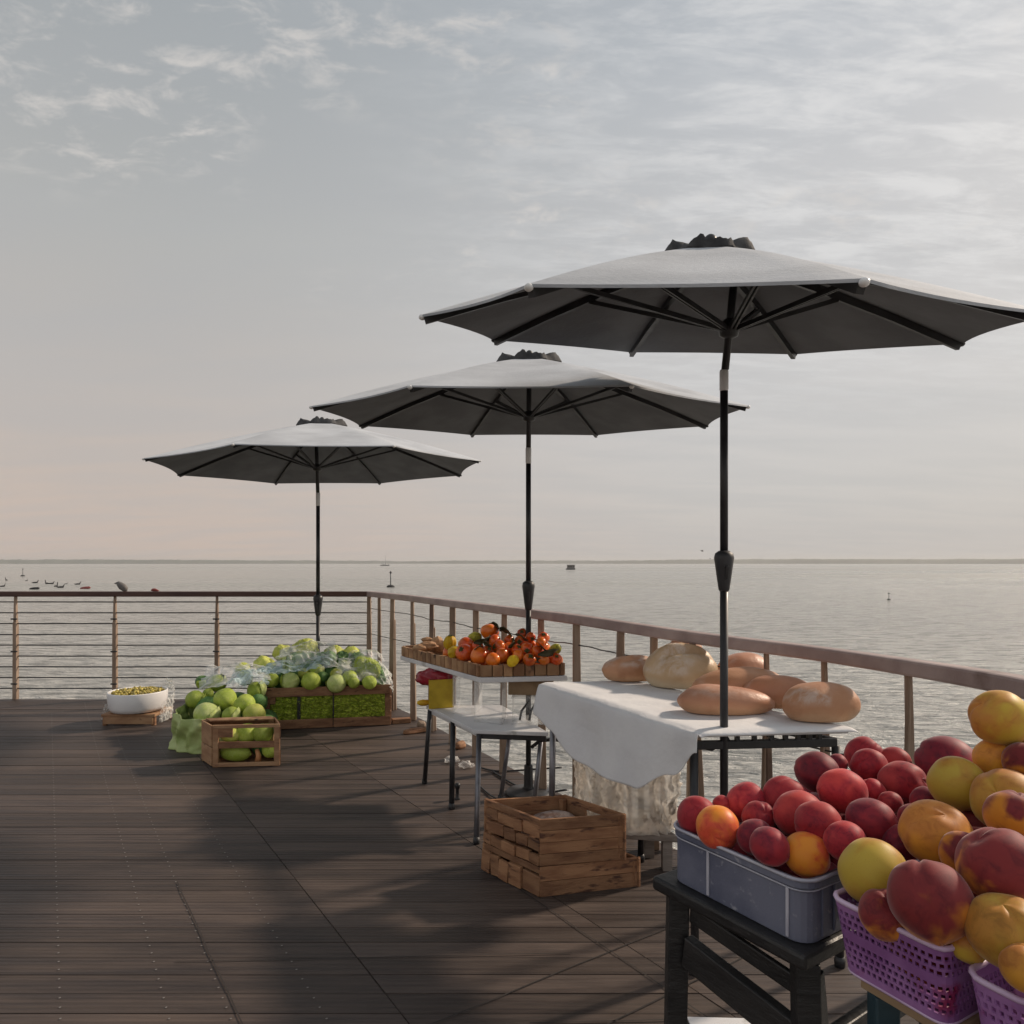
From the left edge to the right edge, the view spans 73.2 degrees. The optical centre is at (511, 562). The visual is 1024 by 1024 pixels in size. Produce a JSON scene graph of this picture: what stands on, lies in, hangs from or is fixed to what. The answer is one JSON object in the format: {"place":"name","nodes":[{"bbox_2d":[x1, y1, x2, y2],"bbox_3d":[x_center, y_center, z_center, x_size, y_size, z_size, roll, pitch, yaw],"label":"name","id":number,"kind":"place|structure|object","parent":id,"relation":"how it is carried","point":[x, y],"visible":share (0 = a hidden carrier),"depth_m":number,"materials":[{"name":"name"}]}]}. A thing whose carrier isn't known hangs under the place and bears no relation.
{"place":"outdoors","nodes":[
{"label":"outdoors","id":0,"kind":"place"},
{"bbox_2d":[0,564,1023,849],"bbox_3d":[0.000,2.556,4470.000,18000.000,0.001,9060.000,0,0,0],"label":"water","id":1,"kind":"structure","parent":0,"point":[966,614],"depth_m":30.57,"materials":[{"name":"liquid"}]},
{"bbox_2d":[0,559,1023,563],"bbox_3d":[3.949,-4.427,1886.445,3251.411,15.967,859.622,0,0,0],"label":"treeline","id":2,"kind":"object","parent":1,"relation":"on","point":[753,561],"visible":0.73,"depth_m":1949.41,"materials":[{"name":"grey wood"}]},
{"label":"deck frame","id":3,"kind":"structure","parent":1,"relation":"in","visible":0},
{"bbox_2d":[0,699,918,1023],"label":"deck","id":4,"kind":"structure","parent":3,"relation":"on","point":[330,875],"depth_m":2.66,"materials":[{"name":"brown wood"}]},
{"bbox_2d":[101,707,172,725],"bbox_3d":[-3.075,1.259,5.665,0.430,0.094,0.301,0,0,0],"label":"wooden crate","id":5,"kind":"object","parent":4,"relation":"on","point":[109,717],"visible":0.81,"depth_m":5.51,"materials":[{"name":"brown wood"}]},
{"bbox_2d":[107,686,167,713],"bbox_3d":[-3.075,1.129,5.665,0.444,0.162,0.444,0,0,0],"label":"serving bowl","id":6,"kind":"object","parent":5,"relation":"on","point":[134,704],"visible":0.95,"depth_m":5.49,"materials":[{"name":"ceramic"}]},
{"bbox_2d":[111,686,164,694],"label":"olives","id":7,"kind":"object","parent":6,"relation":"in","point":[139,690],"visible":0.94,"depth_m":5.62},
{"bbox_2d":[0,591,371,699],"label":"deck railing","id":8,"kind":"object","parent":4,"relation":"on","point":[15,666],"visible":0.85,"depth_m":6.59,"materials":[{"name":"brown metal"}]},
{"bbox_2d":[168,703,222,753],"bbox_3d":[-2.272,1.176,4.896,0.299,0.255,0.731,0,0,-44],"label":"bag","id":9,"kind":"object","parent":4,"relation":"on","point":[186,729],"visible":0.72,"depth_m":4.74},
{"bbox_2d":[201,716,280,766],"bbox_3d":[-1.772,1.166,4.513,0.546,0.280,0.216,0,0,-5],"label":"wooden crate","id":10,"kind":"object","parent":4,"relation":"on","point":[213,730],"visible":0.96,"depth_m":4.43,"materials":[{"name":"brown wood"}]},
{"bbox_2d":[219,748,250,760],"bbox_3d":[-1.801,1.234,4.479,0.211,0.107,0.102,3,6,6],"label":"squash","id":11,"kind":"object","parent":10,"relation":"on","point":[235,754],"visible":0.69,"depth_m":4.44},
{"bbox_2d":[142,416,480,651],"bbox_3d":[-1.635,0.021,5.975,2.587,2.570,2.588,0,0,-13],"label":"patio umbrella","id":12,"kind":"object","parent":4,"relation":"on","point":[317,450],"visible":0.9,"depth_m":6.16,"materials":[{"name":"fabric"}]},
{"bbox_2d":[265,677,390,728],"bbox_3d":[-1.487,1.141,5.647,0.979,0.325,0.394,0,0,-11],"label":"wooden crate","id":13,"kind":"object","parent":4,"relation":"on","point":[272,693],"visible":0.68,"depth_m":5.45,"materials":[{"name":"brown wood"}]},
{"bbox_2d":[270,682,386,719],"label":"greens","id":14,"kind":"object","parent":13,"relation":"in","point":[318,707],"visible":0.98,"depth_m":5.49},
{"bbox_2d":[280,672,299,687],"bbox_3d":[-1.764,0.940,5.464,0.151,0.141,0.148,0,25,-38],"label":"cabbage","id":15,"kind":"object","parent":14,"relation":"on","point":[289,680],"visible":0.88,"depth_m":5.41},
{"bbox_2d":[286,670,300,686],"bbox_3d":[-1.781,0.936,5.635,0.204,0.171,0.201,14,-7,-1],"label":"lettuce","id":16,"kind":"object","parent":14,"relation":"on","point":[295,672],"visible":0.2,"depth_m":5.57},
{"bbox_2d":[281,655,300,669],"bbox_3d":[-1.790,0.850,5.678,0.219,0.194,0.206,0,0,16],"label":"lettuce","id":17,"kind":"object","parent":16,"relation":"on","point":[285,666],"visible":0.25,"depth_m":5.59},
{"bbox_2d":[292,638,318,652],"bbox_3d":[-1.744,0.739,5.801,0.242,0.209,0.236,-27,-11,-8],"label":"cabbage","id":18,"kind":"object","parent":17,"relation":"on","point":[305,645],"visible":0.56,"depth_m":5.73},
{"bbox_2d":[301,672,320,689],"bbox_3d":[-1.595,0.938,5.461,0.154,0.144,0.153,1,-27,1],"label":"cabbage","id":19,"kind":"object","parent":14,"relation":"on","point":[310,680],"visible":1,"depth_m":5.41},
{"bbox_2d":[325,674,345,692],"bbox_3d":[-1.387,0.953,5.443,0.150,0.148,0.158,-30,5,-34],"label":"cabbage","id":20,"kind":"object","parent":14,"relation":"on","point":[335,683],"visible":1,"depth_m":5.39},
{"bbox_3d":[-1.227,0.936,5.744,0.204,0.171,0.201,-10,11,-43],"label":"lettuce","id":21,"kind":"object","parent":14,"relation":"on","visible":0},
{"bbox_2d":[351,656,380,681],"bbox_3d":[-1.197,0.869,5.650,0.247,0.203,0.242,24,27,10],"label":"lettuce","id":22,"kind":"object","parent":21,"relation":"on","point":[363,665],"visible":0.81,"depth_m":5.58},
{"bbox_2d":[422,705,557,844],"bbox_3d":[-0.172,1.074,3.731,0.508,0.477,0.974,0,0,-28],"label":"white table","id":23,"kind":"object","parent":4,"relation":"on","point":[481,722],"visible":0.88,"depth_m":3.63,"materials":[{"name":"paint"}]},
{"bbox_2d":[429,678,453,708],"bbox_3d":[-0.412,0.752,4.005,0.146,0.165,0.130,0,0,-8],"label":"tub","id":24,"kind":"object","parent":23,"relation":"on","point":[441,693],"visible":0.79,"depth_m":3.96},
{"bbox_2d":[415,668,456,685],"bbox_3d":[-0.444,0.658,4.020,0.248,0.102,0.132,0,0,0],"label":"bag","id":25,"kind":"object","parent":24,"relation":"in","point":[424,677],"visible":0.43,"depth_m":3.98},
{"bbox_2d":[309,349,749,797],"bbox_3d":[0.094,0.059,3.880,2.247,2.493,2.236,0,0,0],"label":"patio umbrella","id":26,"kind":"object","parent":4,"relation":"on","point":[528,393],"visible":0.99,"depth_m":3.96,"materials":[{"name":"fabric"}]},
{"bbox_2d":[481,842,640,896],"bbox_3d":[0.194,1.246,2.854,0.608,0.119,0.294,0,0,-12],"label":"wooden crate","id":27,"kind":"object","parent":4,"relation":"on","point":[542,881],"visible":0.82,"depth_m":2.75,"materials":[{"name":"brown wood"}]},
{"bbox_2d":[483,795,625,865],"bbox_3d":[0.167,1.094,2.839,0.547,0.184,0.282,0,0,-9],"label":"wooden crate","id":28,"kind":"object","parent":27,"relation":"on","point":[581,836],"visible":0.99,"depth_m":2.75,"materials":[{"name":"brown wood"}]},
{"bbox_2d":[521,810,574,850],"bbox_3d":[0.165,1.103,2.860,0.265,0.135,0.202,0,0,-20],"label":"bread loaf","id":29,"kind":"object","parent":28,"relation":"in","point":[551,814],"visible":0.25,"depth_m":2.85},
{"bbox_2d":[626,832,676,870],"bbox_3d":[0.501,1.228,3.036,0.457,0.155,0.204,0,0,17],"label":"bench","id":30,"kind":"object","parent":4,"relation":"on","point":[666,849],"visible":0.16,"depth_m":2.92,"materials":[{"name":"grey wood"}]},
{"bbox_2d":[573,760,598,815],"bbox_3d":[0.387,0.965,3.110,0.233,0.369,0.178,0,0,0],"label":"sack","id":31,"kind":"object","parent":30,"relation":"on","point":[584,787],"visible":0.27,"depth_m":3.05,"materials":[{"name":"fabric"}]},
{"bbox_2d":[592,772,682,835],"bbox_3d":[0.550,0.962,3.009,0.398,0.375,0.230,0,0,0],"label":"sack","id":32,"kind":"object","parent":30,"relation":"on","point":[650,808],"visible":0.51,"depth_m":2.92,"materials":[{"name":"fabric"}]},
{"bbox_2d":[366,591,1023,849],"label":"deck railing","id":33,"kind":"object","parent":4,"relation":"on","point":[909,669],"visible":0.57,"depth_m":2.99,"materials":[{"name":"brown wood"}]},
{"bbox_2d":[549,730,847,976],"bbox_3d":[0.581,0.919,2.586,0.462,0.774,1.164,0,0,-32],"label":"folding table","id":34,"kind":"object","parent":4,"relation":"on","point":[807,740],"visible":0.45,"depth_m":2.21,"materials":[{"name":"black metal"}]},
{"bbox_2d":[533,681,859,788],"bbox_3d":[0.568,0.654,2.587,0.496,0.267,1.242,0,0,-32],"label":"tablecloth","id":35,"kind":"object","parent":34,"relation":"on","point":[636,735],"visible":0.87,"depth_m":2.46,"materials":[{"name":"fabric"}]},
{"bbox_2d":[602,655,647,681],"bbox_3d":[0.533,0.465,3.070,0.269,0.114,0.151,0,0,-6],"label":"bread loaf","id":36,"kind":"object","parent":35,"relation":"on","point":[628,668],"visible":0.83,"depth_m":3.01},
{"bbox_2d":[643,643,718,688],"bbox_3d":[0.712,0.428,2.912,0.314,0.188,0.233,0,0,12],"label":"bread loaf","id":37,"kind":"object","parent":35,"relation":"on","point":[678,665],"visible":0.86,"depth_m":2.83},
{"bbox_2d":[677,684,774,714],"bbox_3d":[0.747,0.473,2.408,0.336,0.099,0.151,0,0,2],"label":"bread loaf","id":38,"kind":"object","parent":35,"relation":"on","point":[704,699],"visible":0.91,"depth_m":2.35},
{"bbox_2d":[692,667,777,686],"bbox_3d":[0.858,0.458,2.610,0.358,0.129,0.165,0,0,-4],"label":"bread loaf","id":39,"kind":"object","parent":35,"relation":"on","point":[740,676],"visible":0.33,"depth_m":2.57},
{"bbox_2d":[717,652,763,669],"bbox_3d":[0.985,0.455,2.963,0.248,0.136,0.164,0,0,-16],"label":"bread loaf","id":40,"kind":"object","parent":39,"relation":"on","point":[746,659],"visible":0.27,"depth_m":2.91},
{"bbox_2d":[743,675,806,708],"bbox_3d":[0.964,0.465,2.501,0.256,0.116,0.130,0,0,4],"label":"bread loaf","id":41,"kind":"object","parent":35,"relation":"on","point":[775,688],"visible":0.51,"depth_m":2.46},
{"bbox_2d":[782,682,860,722],"bbox_3d":[1.031,0.461,2.300,0.269,0.124,0.156,0,0,-8],"label":"bread loaf","id":42,"kind":"object","parent":35,"relation":"on","point":[825,702],"visible":1,"depth_m":2.24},
{"bbox_2d":[419,233,1023,795],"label":"patio umbrella","id":43,"kind":"object","parent":4,"relation":"on","point":[709,293],"visible":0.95,"depth_m":2.19,"materials":[{"name":"fabric"}]},
{"bbox_2d":[653,869,919,1023],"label":"work stand","id":44,"kind":"object","parent":4,"relation":"on","point":[802,979],"visible":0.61,"depth_m":1.10,"materials":[{"name":"black wood"}]},
{"bbox_2d":[673,820,917,942],"bbox_3d":[0.534,0.511,1.229,0.444,0.096,0.280,0,0,-33],"label":"plastic crate","id":45,"kind":"object","parent":44,"relation":"on","point":[796,909],"visible":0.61,"depth_m":1.06,"materials":[{"name":"plastic"}]},
{"bbox_2d":[749,826,789,866],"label":"plum","id":46,"kind":"object","parent":45,"relation":"in","point":[769,846],"visible":1,"depth_m":1.04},
{"bbox_2d":[786,831,829,877],"bbox_3d":[0.448,0.444,1.050,0.068,0.067,0.067,-8,28,17],"label":"apricot","id":47,"kind":"object","parent":45,"relation":"in","point":[809,857],"visible":0.78,"depth_m":1.03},
{"bbox_2d":[794,801,841,838],"bbox_3d":[0.477,0.404,1.070,0.071,0.065,0.065,-12,-1,26],"label":"plum","id":48,"kind":"object","parent":47,"relation":"on","point":[817,818],"visible":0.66,"depth_m":1.05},
{"bbox_2d":[823,820,865,859],"bbox_3d":[0.496,0.416,1.028,0.061,0.058,0.059,-23,-56,38],"label":"plum","id":49,"kind":"object","parent":45,"relation":"in","point":[839,837],"visible":0.7,"depth_m":1.01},
{"bbox_2d":[845,798,897,839],"bbox_3d":[0.553,0.398,1.059,0.072,0.069,0.069,-14,-51,37],"label":"plum","id":50,"kind":"object","parent":45,"relation":"in","point":[873,818],"visible":0.66,"depth_m":1.04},
{"bbox_2d":[878,791,903,813],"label":"plum","id":51,"kind":"object","parent":45,"relation":"in","point":[893,801],"visible":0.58,"depth_m":1.13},
{"bbox_2d":[882,747,912,763],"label":"plum","id":52,"kind":"object","parent":45,"relation":"in","point":[891,754],"visible":0.32,"depth_m":1.30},
{"bbox_2d":[844,736,882,767],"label":"plum","id":53,"kind":"object","parent":52,"relation":"on","point":[853,746],"visible":0.47,"depth_m":1.33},
{"bbox_2d":[882,824,915,860],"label":"plum","id":54,"kind":"object","parent":45,"relation":"in","point":[891,837],"visible":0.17,"depth_m":1.00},
{"bbox_2d":[877,761,926,804],"bbox_3d":[0.678,0.386,1.200,0.076,0.078,0.081,36,-39,-5],"label":"plum","id":55,"kind":"object","parent":45,"relation":"in","point":[903,780],"visible":0.59,"depth_m":1.17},
{"bbox_2d":[914,736,972,775],"bbox_3d":[0.799,0.372,1.258,0.102,0.102,0.111,16,20,-27],"label":"plum","id":56,"kind":"object","parent":45,"relation":"in","point":[929,752],"visible":0.42,"depth_m":1.24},
{"label":"plum","id":57,"kind":"object","parent":45,"relation":"in","visible":0},
{"bbox_2d":[696,805,739,848],"bbox_3d":[0.346,0.444,1.158,0.072,0.072,0.072,28,19,25],"label":"apricot","id":58,"kind":"object","parent":57,"relation":"on","point":[717,825],"visible":0.98,"depth_m":1.13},
{"label":"plum","id":59,"kind":"object","parent":45,"relation":"in","visible":0},
{"bbox_2d":[677,796,712,834],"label":"plum","id":60,"kind":"object","parent":59,"relation":"on","point":[690,809],"visible":0.56,"depth_m":1.20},
{"label":"plum","id":61,"kind":"object","parent":45,"relation":"in","visible":0},
{"bbox_2d":[741,801,775,827],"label":"plum","id":62,"kind":"object","parent":61,"relation":"on","point":[761,810],"visible":0.57,"depth_m":1.15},
{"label":"plum","id":63,"kind":"object","parent":45,"relation":"in","visible":0},
{"bbox_2d":[736,819,769,854],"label":"plum","id":64,"kind":"object","parent":63,"relation":"on","point":[746,828],"visible":0.53,"depth_m":1.10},
{"label":"plum","id":65,"kind":"object","parent":45,"relation":"in","visible":0},
{"label":"plum","id":66,"kind":"object","parent":65,"relation":"on","visible":0},
{"bbox_2d":[816,768,868,813],"bbox_3d":[0.560,0.387,1.172,0.081,0.074,0.074,9,-43,-10],"label":"plum","id":67,"kind":"object","parent":66,"relation":"on","point":[839,790],"visible":0.85,"depth_m":1.15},
{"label":"plum","id":68,"kind":"object","parent":65,"relation":"on","visible":0},
{"bbox_2d":[794,751,838,791],"bbox_3d":[0.548,0.376,1.242,0.072,0.072,0.078,25,-10,-34],"label":"plum","id":69,"kind":"object","parent":68,"relation":"on","point":[811,768],"visible":0.72,"depth_m":1.22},
{"bbox_2d":[867,991,1023,1023],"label":"stand","id":70,"kind":"object","parent":4,"relation":"on","point":[880,1011],"visible":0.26,"depth_m":0.94,"materials":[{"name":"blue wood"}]},
{"bbox_2d":[861,980,1002,1023],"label":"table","id":71,"kind":"object","parent":70,"relation":"on","point":[974,1019],"visible":0.19,"depth_m":0.88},
{"bbox_2d":[833,860,989,1023],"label":"fruit basket","id":72,"kind":"object","parent":71,"relation":"on","point":[874,962],"visible":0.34,"depth_m":0.84,"materials":[{"name":"plastic"}]},
{"bbox_2d":[838,837,905,901],"bbox_3d":[0.486,0.417,0.923,0.087,0.085,0.085,-34,32,5],"label":"peach","id":73,"kind":"object","parent":72,"relation":"in","point":[865,864],"visible":0.67,"depth_m":0.91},
{"bbox_2d":[858,888,904,941],"bbox_3d":[0.473,0.447,0.874,0.063,0.059,0.062,-7,38,6],"label":"peach","id":74,"kind":"object","parent":72,"relation":"in","point":[879,921],"visible":0.7,"depth_m":0.86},
{"bbox_2d":[887,940,954,989],"bbox_3d":[0.537,0.506,0.901,0.085,0.092,0.090,-2,19,18],"label":"peach","id":75,"kind":"object","parent":72,"relation":"in","point":[931,970],"visible":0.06,"depth_m":0.86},
{"bbox_2d":[909,786,934,802],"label":"plum","id":76,"kind":"object","parent":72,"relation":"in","point":[920,793],"visible":0.25,"depth_m":1.12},
{"bbox_2d":[887,859,974,945],"bbox_3d":[0.504,0.409,0.829,0.094,0.093,0.092,-18,-37,30],"label":"peach","id":77,"kind":"object","parent":72,"relation":"in","point":[929,901],"visible":1,"depth_m":0.80,"materials":[{"name":"food"}]},
{"bbox_2d":[938,831,968,869],"bbox_3d":[0.595,0.386,0.905,0.061,0.061,0.062,17,-16,34],"label":"peach","id":78,"kind":"object","parent":72,"relation":"in","point":[949,842],"visible":0.26,"depth_m":0.90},
{"bbox_2d":[954,827,1023,898],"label":"peach","id":79,"kind":"object","parent":72,"relation":"in","point":[988,859],"visible":0.78,"depth_m":0.81,"materials":[{"name":"food"}]},
{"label":"peach","id":80,"kind":"object","parent":72,"relation":"in","visible":0},
{"bbox_2d":[898,799,972,862],"bbox_3d":[0.597,0.384,0.972,0.091,0.087,0.094,4,29,2],"label":"peach","id":81,"kind":"object","parent":80,"relation":"on","point":[925,826],"visible":0.69,"depth_m":0.95,"materials":[{"name":"food"}]},
{"bbox_2d":[969,960,1023,1023],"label":"fruit basket","id":82,"kind":"object","parent":70,"relation":"on","point":[1008,1003],"visible":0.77,"depth_m":0.76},
{"bbox_2d":[947,936,984,964],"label":"peach","id":83,"kind":"object","parent":82,"relation":"in","point":[964,951],"visible":0.42,"depth_m":0.80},
{"bbox_2d":[964,892,1023,967],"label":"peach","id":84,"kind":"object","parent":82,"relation":"in","point":[994,926],"visible":0.79,"depth_m":0.76,"materials":[{"name":"food"}]},
{"bbox_2d":[998,943,1023,992],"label":"peach","id":85,"kind":"object","parent":82,"relation":"in","point":[1011,962],"visible":1,"depth_m":0.72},
{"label":"cabbage","id":86,"kind":"object","parent":4,"relation":"on","visible":0},
{"bbox_2d":[193,702,220,718],"bbox_3d":[-2.194,1.094,4.964,0.183,0.172,0.180,9,3,-1],"label":"cabbage","id":87,"kind":"object","parent":86,"relation":"on","point":[204,710],"visible":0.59,"depth_m":4.91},
{"bbox_2d":[0,0,1023,560],"label":"sky","id":88,"kind":"structure","parent":0,"point":[220,219],"materials":[{"name":"grey"}]},
{"bbox_2d":[688,1017,749,1023],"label":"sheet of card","id":89,"kind":"object","parent":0,"point":[704,1020],"visible":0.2,"depth_m":1.95,"materials":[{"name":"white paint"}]},
{"label":"peach","id":90,"kind":"object","parent":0,"visible":0},
{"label":"peach","id":91,"kind":"object","parent":90,"relation":"on","visible":0},
{"bbox_2d":[982,790,1023,835],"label":"peach","id":92,"kind":"object","parent":91,"relation":"on","point":[1003,809],"visible":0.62,"depth_m":0.90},
{"label":"peach","id":93,"kind":"object","parent":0,"visible":0},
{"bbox_2d":[960,810,986,827],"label":"peach","id":94,"kind":"object","parent":93,"relation":"on","point":[971,817],"visible":0.03,"depth_m":1.03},
{"bbox_2d":[926,756,983,810],"bbox_3d":[0.686,0.341,1.060,0.079,0.081,0.079,35,20,-27],"label":"peach","id":95,"kind":"object","parent":94,"relation":"on","point":[949,780],"visible":0.72,"depth_m":1.04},
{"bbox_2d":[969,768,1023,824],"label":"peach","id":96,"kind":"object","parent":94,"relation":"on","point":[984,786],"visible":0.52,"depth_m":0.99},
{"bbox_2d":[1001,742,1023,773],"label":"peach","id":97,"kind":"object","parent":96,"relation":"on","point":[1012,756],"visible":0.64,"depth_m":1.02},
{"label":"peach","id":98,"kind":"object","parent":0,"visible":0},
{"label":"peach","id":99,"kind":"object","parent":98,"relation":"on","visible":0},
{"bbox_2d":[972,740,1007,772],"bbox_3d":[0.760,0.309,1.079,0.064,0.066,0.061,-22,30,3],"label":"peach","id":100,"kind":"object","parent":99,"relation":"on","point":[986,756],"visible":0.43,"depth_m":1.07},
{"bbox_2d":[968,690,1023,744],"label":"peach","id":101,"kind":"object","parent":100,"relation":"on","point":[995,716],"visible":0.99,"depth_m":1.05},
{"label":"plum","id":102,"kind":"object","parent":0,"visible":0},
{"label":"plum","id":103,"kind":"object","parent":102,"relation":"on","visible":0},
{"bbox_2d":[727,782,765,822],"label":"plum","id":104,"kind":"object","parent":103,"relation":"on","point":[741,795],"visible":0.54,"depth_m":1.20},
{"bbox_2d":[763,775,806,807],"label":"plum","id":105,"kind":"object","parent":103,"relation":"on","point":[775,788],"visible":0.45,"depth_m":1.19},
{"label":"plum","id":106,"kind":"object","parent":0,"visible":0},
{"label":"plum","id":107,"kind":"object","parent":106,"relation":"on","visible":0},
{"bbox_2d":[772,790,818,835],"bbox_3d":[0.470,0.413,1.134,0.082,0.078,0.078,12,-40,-5],"label":"plum","id":108,"kind":"object","parent":107,"relation":"on","point":[787,805],"visible":0.56,"depth_m":1.12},
{"label":"plum","id":109,"kind":"object","parent":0,"visible":0},
{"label":"plum","id":110,"kind":"object","parent":109,"relation":"on","visible":0},
{"bbox_2d":[864,778,886,799],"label":"plum","id":111,"kind":"object","parent":110,"relation":"on","point":[876,788],"visible":0.4,"depth_m":1.17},
{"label":"plum","id":112,"kind":"object","parent":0,"visible":0},
{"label":"plum","id":113,"kind":"object","parent":112,"relation":"on","visible":0},
{"bbox_2d":[850,748,887,779],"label":"plum","id":114,"kind":"object","parent":113,"relation":"on","point":[866,763],"visible":0.67,"depth_m":1.24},
{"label":"cabbage","id":115,"kind":"object","parent":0,"visible":0},
{"bbox_2d":[195,696,213,707],"bbox_3d":[-2.280,1.082,5.159,0.167,0.160,0.170,7,-24,14],"label":"cabbage","id":116,"kind":"object","parent":115,"relation":"on","point":[207,699],"visible":0.24,"depth_m":5.11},
{"bbox_2d":[185,690,206,708],"bbox_3d":[-2.368,1.028,5.161,0.149,0.142,0.143,10,-19,-23],"label":"cabbage","id":117,"kind":"object","parent":116,"relation":"on","point":[193,698],"visible":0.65,"depth_m":5.11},
{"bbox_2d":[199,662,263,687],"bbox_3d":[-2.136,0.879,5.369,0.573,0.174,0.462,0,0,-11],"label":"plastic film","id":118,"kind":"object","parent":117,"relation":"on","point":[222,683],"visible":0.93,"depth_m":5.33,"materials":[{"name":"white"}]},
{"bbox_2d":[227,666,271,686],"bbox_3d":[-2.014,0.875,5.288,0.305,0.118,0.412,0,0,-15],"label":"plastic film","id":119,"kind":"object","parent":118,"relation":"on","point":[239,678],"visible":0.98,"depth_m":5.24,"materials":[{"name":"teal"}]},
{"bbox_2d":[263,655,332,674],"bbox_3d":[-1.709,0.811,5.497,0.548,0.129,0.312,0,0,-12],"label":"plastic film","id":120,"kind":"object","parent":119,"relation":"on","point":[273,670],"visible":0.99,"depth_m":5.46,"materials":[{"name":"teal"}]},
{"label":"cabbage","id":121,"kind":"object","parent":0,"visible":0},
{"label":"cabbage","id":122,"kind":"object","parent":121,"relation":"on","visible":0},
{"bbox_2d":[213,688,236,709],"bbox_3d":[-2.113,1.003,5.079,0.161,0.154,0.164,-18,16,1],"label":"cabbage","id":123,"kind":"object","parent":122,"relation":"on","point":[224,698],"visible":0.79,"depth_m":5.02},
{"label":"plastic box","id":124,"kind":"object","parent":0,"visible":0},
{"bbox_2d":[400,656,566,682],"bbox_3d":[-0.220,0.599,3.957,0.409,0.026,1.200,0,0,-34],"label":"board","id":125,"kind":"object","parent":124,"relation":"on","point":[524,678],"visible":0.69,"depth_m":3.56,"materials":[{"name":"white paint"}]},
{"bbox_2d":[401,645,564,676],"bbox_3d":[-0.219,0.552,3.956,0.412,0.064,1.174,0,0,-35],"label":"wooden tray","id":126,"kind":"object","parent":125,"relation":"on","point":[437,658],"visible":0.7,"depth_m":3.57,"materials":[{"name":"brown wood"}]},
{"bbox_3d":[0.100,0.765,3.657,0.206,0.141,0.232,0,0,0],"label":"plastic box","id":127,"kind":"object","parent":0,"visible":0},
{"bbox_2d":[508,681,553,694],"bbox_3d":[0.105,0.651,3.693,0.250,0.077,0.215,0,0,0],"label":"cardboard box","id":128,"kind":"object","parent":127,"relation":"on","point":[522,688],"visible":0.39,"depth_m":3.60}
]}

